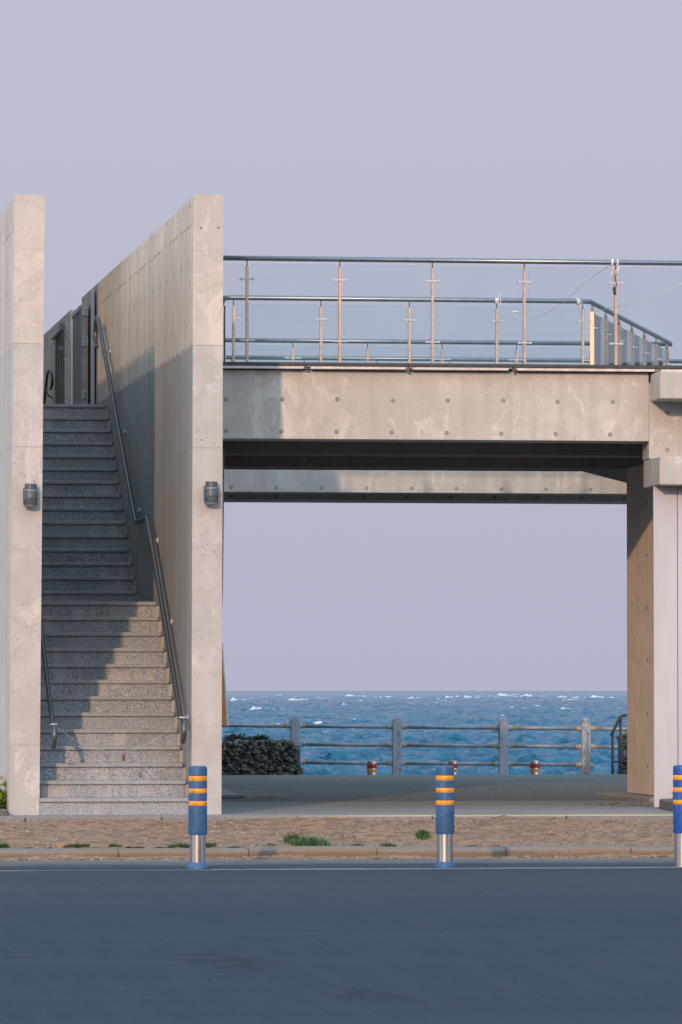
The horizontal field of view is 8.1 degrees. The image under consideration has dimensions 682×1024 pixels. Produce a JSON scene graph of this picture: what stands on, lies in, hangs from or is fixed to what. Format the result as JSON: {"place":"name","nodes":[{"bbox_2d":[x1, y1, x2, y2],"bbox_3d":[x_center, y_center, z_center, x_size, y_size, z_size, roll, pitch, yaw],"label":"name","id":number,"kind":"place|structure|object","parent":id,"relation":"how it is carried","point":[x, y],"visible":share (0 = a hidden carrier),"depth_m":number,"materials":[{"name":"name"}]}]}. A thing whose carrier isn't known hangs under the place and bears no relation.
{"place":"outdoors","nodes":[
{"label":"outdoors","id":0,"kind":"place"},
{"bbox_2d":[221,789,291,798],"bbox_3d":[-1.190,2.958,50.757,1.060,0.036,2.900,0,-2,-7],"label":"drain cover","id":1,"kind":"object","parent":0,"point":[227,794],"visible":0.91,"depth_m":49.73,"materials":[{"name":"metal"}]},
{"bbox_2d":[0,801,672,847],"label":"pavement","id":2,"kind":"structure","parent":0,"point":[401,808],"depth_m":45.16,"materials":[{"name":"concrete"}]},
{"bbox_2d":[0,775,7,815],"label":"plant","id":3,"kind":"object","parent":2,"relation":"on","point":[3,811],"visible":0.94,"depth_m":43.04,"materials":[{"name":"green plant"}]},
{"bbox_2d":[39,404,188,814],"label":"staircase","id":4,"kind":"structure","parent":2,"relation":"on","point":[110,685],"depth_m":45.38,"materials":[{"name":"stone"}]},
{"bbox_2d":[0,814,672,822],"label":"pavement edging","id":5,"kind":"object","parent":2,"relation":"on","point":[642,818],"visible":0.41,"depth_m":42.67,"materials":[{"name":"concrete"}]},
{"bbox_2d":[573,802,651,807],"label":"leaf litter","id":6,"kind":"object","parent":2,"relation":"on","point":[615,803],"visible":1,"depth_m":46.43,"materials":[{"name":"brown plant"}]},
{"bbox_2d":[659,792,672,810],"bbox_3d":[3.812,2.606,44.505,1.802,0.309,2.426,0,-2,-7],"label":"planter","id":7,"kind":"object","parent":2,"relation":"on","point":[665,804],"visible":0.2,"depth_m":44.68,"materials":[{"name":"concrete"}]},
{"bbox_2d":[653,487,681,806],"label":"clad column","id":8,"kind":"structure","parent":2,"relation":"on","point":[667,605],"depth_m":45.68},
{"bbox_2d":[0,815,673,847],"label":"dirt strip","id":9,"kind":"object","parent":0,"point":[118,832],"visible":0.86,"depth_m":40.28,"materials":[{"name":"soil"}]},
{"bbox_2d":[0,842,10,847],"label":"grass tuft","id":10,"kind":"object","parent":9,"relation":"on","point":[4,845],"visible":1,"depth_m":37.69,"materials":[{"name":"green plant"}]},
{"bbox_2d":[55,843,66,847],"bbox_3d":[-2.184,2.614,37.747,0.103,0.067,0.115,0,-2,-7],"label":"stone","id":11,"kind":"object","parent":9,"relation":"on","point":[60,845],"visible":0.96,"depth_m":37.72,"materials":[{"name":"beige stone"}]},
{"bbox_2d":[66,842,90,847],"bbox_3d":[-2.061,2.607,37.815,0.212,0.046,0.206,0,-2,-7],"label":"grass tuft","id":12,"kind":"object","parent":9,"relation":"on","point":[75,845],"visible":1,"depth_m":37.76,"materials":[{"name":"green plant"}]},
{"bbox_2d":[109,843,121,846],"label":"grass tuft","id":13,"kind":"object","parent":9,"relation":"on","point":[114,845],"visible":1,"depth_m":37.80,"materials":[{"name":"green plant"}]},
{"bbox_2d":[167,842,189,847],"bbox_3d":[-1.253,2.612,37.950,0.264,0.054,0.284,0,-2,-7],"label":"grass tuft","id":14,"kind":"object","parent":9,"relation":"on","point":[181,844],"visible":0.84,"depth_m":37.86,"materials":[{"name":"green plant"}]},
{"bbox_2d":[206,841,216,847],"bbox_3d":[-1.052,2.611,37.959,0.174,0.057,0.227,0,-2,-7],"label":"grass tuft","id":15,"kind":"object","parent":9,"relation":"on","point":[208,845],"visible":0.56,"depth_m":37.92,"materials":[{"name":"green plant"}]},
{"bbox_2d":[280,832,304,842],"bbox_3d":[-0.381,2.586,38.407,0.240,0.120,0.359,0,-2,-7],"label":"grass tuft","id":16,"kind":"object","parent":9,"relation":"on","point":[287,837],"visible":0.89,"depth_m":38.38,"materials":[{"name":"green plant"}]},
{"bbox_2d":[288,834,329,845],"bbox_3d":[-0.275,2.599,38.285,0.373,0.106,0.789,0,-2,-7],"label":"grass tuft","id":17,"kind":"object","parent":9,"relation":"on","point":[307,841],"visible":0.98,"depth_m":38.03,"materials":[{"name":"green plant"}]},
{"bbox_2d":[380,842,396,846],"bbox_3d":[0.375,2.623,38.123,0.151,0.052,0.159,0,-2,-7],"label":"grass tuft","id":18,"kind":"object","parent":9,"relation":"on","point":[386,844],"visible":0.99,"depth_m":38.08,"materials":[{"name":"green plant"}]},
{"bbox_2d":[414,828,431,839],"bbox_3d":[0.672,2.639,39.634,0.187,0.109,0.399,0,-2,-7],"label":"grass tuft","id":19,"kind":"object","parent":9,"relation":"on","point":[422,835],"visible":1,"depth_m":39.61,"materials":[{"name":"green plant"}]},
{"bbox_2d":[546,831,558,834],"bbox_3d":[1.727,2.658,39.895,0.126,0.055,0.080,2,-3,-43],"label":"stone","id":20,"kind":"object","parent":9,"relation":"on","point":[551,833],"visible":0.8,"depth_m":39.88,"materials":[{"name":"beige stone"}]},
{"bbox_2d":[0,857,681,1023],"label":"road","id":21,"kind":"structure","parent":0,"point":[403,941],"depth_m":25.09,"materials":[{"name":"grey asphalt"}]},
{"bbox_2d":[187,766,208,869],"bbox_3d":[-1.044,2.227,35.257,0.161,0.752,0.161,0,-2,-7],"label":"road bollard","id":22,"kind":"object","parent":21,"relation":"on","point":[197,809],"visible":1,"depth_m":35.20,"materials":[{"name":"blue plastic"}]},
{"bbox_2d":[56,868,534,870],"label":"road line","id":23,"kind":"object","parent":21,"relation":"on","point":[294,869],"visible":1,"depth_m":35.07,"materials":[{"name":"paint"}]},
{"bbox_2d":[0,853,674,860],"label":"kerb","id":24,"kind":"object","parent":21,"relation":"on","point":[67,857],"visible":0.98,"depth_m":37.39,"materials":[{"name":"concrete"}]},
{"bbox_2d":[0,845,674,857],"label":"kerb","id":25,"kind":"structure","parent":21,"relation":"on","point":[507,850],"depth_m":37.65,"materials":[{"name":"concrete"}]},
{"bbox_2d":[434,765,455,868],"bbox_3d":[0.762,2.234,35.447,0.161,0.752,0.161,0,-2,-7],"label":"road bollard","id":26,"kind":"object","parent":21,"relation":"on","point":[444,803],"visible":1,"depth_m":35.39,"materials":[{"name":"blue plastic"}]},
{"bbox_2d":[351,867,606,868],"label":"road line","id":27,"kind":"object","parent":21,"relation":"on","point":[564,867],"visible":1,"depth_m":35.37,"materials":[{"name":"paint"}]},
{"bbox_2d":[673,765,681,866],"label":"road bollard","id":28,"kind":"object","parent":21,"relation":"on","point":[677,800],"visible":1,"depth_m":35.60,"materials":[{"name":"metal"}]},
{"bbox_2d":[0,0,681,690],"label":"sky","id":29,"kind":"structure","parent":0,"point":[496,129],"materials":[{"name":"blue"}]},
{"bbox_2d":[222,691,626,774],"bbox_3d":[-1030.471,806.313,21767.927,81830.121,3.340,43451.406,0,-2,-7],"label":"sea","id":30,"kind":"structure","parent":0,"point":[532,708],"depth_m":581.29,"materials":[{"name":"liquid"}]},
{"bbox_2d":[221,774,628,801],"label":"paved terrace","id":31,"kind":"structure","parent":0,"point":[508,787],"depth_m":55.02,"materials":[{"name":"grey concrete"}]},
{"bbox_2d":[0,194,44,814],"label":"stair wall","id":32,"kind":"structure","parent":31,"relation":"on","point":[22,229],"depth_m":42.88,"materials":[{"name":"concrete"}]},
{"bbox_2d":[23,484,37,506],"bbox_3d":[-2.746,-0.148,42.780,0.126,0.202,0.147,0,-2,-7],"label":"wall lamp","id":33,"kind":"object","parent":32,"relation":"attached to","point":[30,493],"visible":1,"depth_m":42.72,"materials":[{"name":"grey metal"}]},
{"bbox_2d":[40,613,56,748],"bbox_3d":[-3.216,0.022,47.725,0.151,4.520,10.030,0,-2,-7],"label":"handrail","id":34,"kind":"object","parent":32,"relation":"attached to","point":[49,698],"visible":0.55,"depth_m":43.54,"materials":[{"name":"metal"}]},
{"bbox_2d":[43,310,74,403],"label":"parapet wall","id":35,"kind":"structure","parent":31,"relation":"on","point":[49,355],"depth_m":61.39,"materials":[{"name":"concrete"}]},
{"bbox_2d":[43,369,53,403],"bbox_3d":[-3.656,-1.523,60.312,0.132,0.446,2.285,0,-2,-4],"label":"handrail","id":36,"kind":"object","parent":35,"relation":"attached to","point":[46,384],"visible":0.88,"depth_m":60.08,"materials":[{"name":"metal"}]},
{"bbox_2d":[50,322,69,403],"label":"metal gate","id":37,"kind":"structure","parent":35,"relation":"attached to","point":[60,335],"depth_m":57.45,"materials":[{"name":"metal"}]},
{"bbox_2d":[82,194,222,814],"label":"stair wall","id":38,"kind":"structure","parent":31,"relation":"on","point":[159,301],"depth_m":44.23,"materials":[{"name":"concrete"}]},
{"bbox_2d":[71,290,94,403],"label":"metal gate","id":39,"kind":"structure","parent":38,"relation":"attached to","point":[82,316],"depth_m":54.33,"materials":[{"name":"metal"}]},
{"bbox_2d":[93,316,188,743],"bbox_3d":[-2.012,-0.045,48.013,0.116,4.582,10.437,0,-2,-7],"label":"handrail","id":40,"kind":"object","parent":38,"relation":"attached to","point":[97,327],"visible":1,"depth_m":46.46,"materials":[{"name":"metal"}]},
{"bbox_2d":[51,717,186,751],"bbox_3d":[-1.970,1.970,42.843,1.208,0.310,0.070,0,-2,-6],"label":"cord","id":41,"kind":"object","parent":40,"relation":"hanging from","point":[127,750],"visible":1,"depth_m":42.84,"materials":[{"name":"grey"}]},
{"bbox_2d":[204,481,218,504],"bbox_3d":[-1.152,-0.169,42.984,0.126,0.202,0.147,0,-2,-7],"label":"wall lamp","id":42,"kind":"object","parent":38,"relation":"attached to","point":[211,488],"visible":1,"depth_m":42.93,"materials":[{"name":"grey metal"}]},
{"bbox_2d":[222,362,681,801],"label":"footbridge","id":43,"kind":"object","parent":31,"relation":"on","point":[314,432],"visible":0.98,"depth_m":45.94,"materials":[{"name":"concrete"}]},
{"bbox_2d":[223,295,671,369],"bbox_3d":[2.224,-1.635,52.542,3.222,1.045,8.297,-2,-3,43],"label":"glass balustrade","id":44,"kind":"object","parent":43,"relation":"on","point":[633,349],"visible":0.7,"depth_m":50.72,"materials":[{"name":"silver metal"}]},
{"bbox_2d":[495,292,502,304],"bbox_3d":[1.645,-2.226,50.458,0.087,0.138,0.072,0,-2,-7],"label":"tied rag","id":45,"kind":"object","parent":44,"relation":"attached to","point":[496,301],"visible":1,"depth_m":50.43,"materials":[{"name":"fabric"}]},
{"bbox_2d":[223,255,681,365],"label":"glass balustrade","id":46,"kind":"object","parent":43,"relation":"on","point":[442,260],"visible":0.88,"depth_m":45.69,"materials":[{"name":"silver metal"}]},
{"bbox_2d":[512,265,609,319],"bbox_3d":[2.101,-2.108,48.169,0.215,0.318,4.594,0,-2,-9],"label":"wire","id":47,"kind":"object","parent":46,"relation":"attached to","point":[513,312],"visible":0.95,"depth_m":47.62,"materials":[{"name":"grey metal"}]},
{"bbox_2d":[610,259,618,275],"bbox_3d":[2.595,-2.321,45.937,0.078,0.166,0.068,0,-2,-7],"label":"tied rag","id":48,"kind":"object","parent":46,"relation":"attached to","point":[612,262],"visible":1,"depth_m":45.91,"materials":[{"name":"fabric"}]},
{"bbox_2d":[612,274,616,294],"bbox_3d":[2.600,-2.162,45.903,0.049,0.212,0.030,0,-2,-7],"label":"plastic clip","id":49,"kind":"object","parent":46,"relation":"attached to","point":[614,290],"visible":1,"depth_m":45.90,"materials":[{"name":"grey plastic"}]},
{"bbox_2d":[579,283,681,311],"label":"wire","id":50,"kind":"object","parent":46,"relation":"attached to","point":[630,303],"visible":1,"depth_m":46.12,"materials":[{"name":"grey metal"}]},
{"bbox_2d":[225,338,671,364],"bbox_3d":[0.810,-1.491,56.346,6.200,1.039,0.062,0,-2,-7],"label":"glass balustrade","id":51,"kind":"object","parent":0,"point":[391,341],"visible":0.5,"depth_m":56.35,"materials":[{"name":"silver metal"}]},
{"bbox_2d":[225,355,681,366],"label":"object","id":52,"kind":"object","parent":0,"point":[377,359],"visible":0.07,"depth_m":59.27,"materials":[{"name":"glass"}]},
{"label":"quay","id":53,"kind":"structure","parent":0,"visible":0},
{"bbox_2d":[222,643,228,725],"bbox_3d":[-1.751,2.857,63.432,0.552,2.270,0.115,0,-2,-7],"label":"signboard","id":54,"kind":"object","parent":53,"relation":"on","point":[225,721],"visible":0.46,"depth_m":63.42,"materials":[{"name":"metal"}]},
{"bbox_2d":[222,738,303,774],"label":"stone wall","id":55,"kind":"structure","parent":53,"relation":"on","point":[270,757],"depth_m":64.13,"materials":[{"name":"grey stone"}]},
{"bbox_2d":[222,733,270,744],"bbox_3d":[-1.399,3.030,64.298,1.109,0.196,0.437,0,-2,-7],"label":"shrub","id":56,"kind":"object","parent":55,"relation":"on","point":[250,738],"visible":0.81,"depth_m":64.25,"materials":[{"name":"green plant"}]},
{"bbox_2d":[367,761,376,774],"bbox_3d":[0.409,3.656,64.100,0.134,0.722,0.134,0,-2,-7],"label":"quay bollard","id":57,"kind":"object","parent":53,"relation":"on","point":[371,767],"visible":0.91,"depth_m":64.05,"materials":[{"name":"metal"}]},
{"bbox_2d":[222,716,626,774],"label":"sea fence","id":58,"kind":"object","parent":53,"relation":"on","point":[502,746],"visible":0.65,"depth_m":65.45,"materials":[{"name":"metal"}]},
{"bbox_2d":[448,760,457,774],"bbox_3d":[1.486,3.662,64.237,0.134,0.722,0.134,0,-2,-7],"label":"quay bollard","id":59,"kind":"object","parent":53,"relation":"on","point":[454,763],"visible":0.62,"depth_m":64.19,"materials":[{"name":"metal"}]},
{"bbox_2d":[530,760,539,773],"bbox_3d":[2.579,3.667,64.376,0.134,0.722,0.134,0,-2,-7],"label":"quay bollard","id":60,"kind":"object","parent":53,"relation":"on","point":[534,766],"visible":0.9,"depth_m":64.33,"materials":[{"name":"metal"}]},
{"bbox_2d":[611,714,626,773],"bbox_3d":[4.091,3.351,64.278,1.039,1.345,0.038,0,-2,-7],"label":"pipe railing","id":61,"kind":"object","parent":53,"relation":"on","point":[619,722],"visible":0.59,"depth_m":64.22,"materials":[{"name":"metal"}]},
{"label":"ground","id":62,"kind":"structure","parent":0,"visible":0},
{"bbox_2d":[615,731,626,773],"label":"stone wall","id":63,"kind":"structure","parent":62,"relation":"on","point":[624,753],"depth_m":64.78,"materials":[{"name":"grey stone"}]}
]}

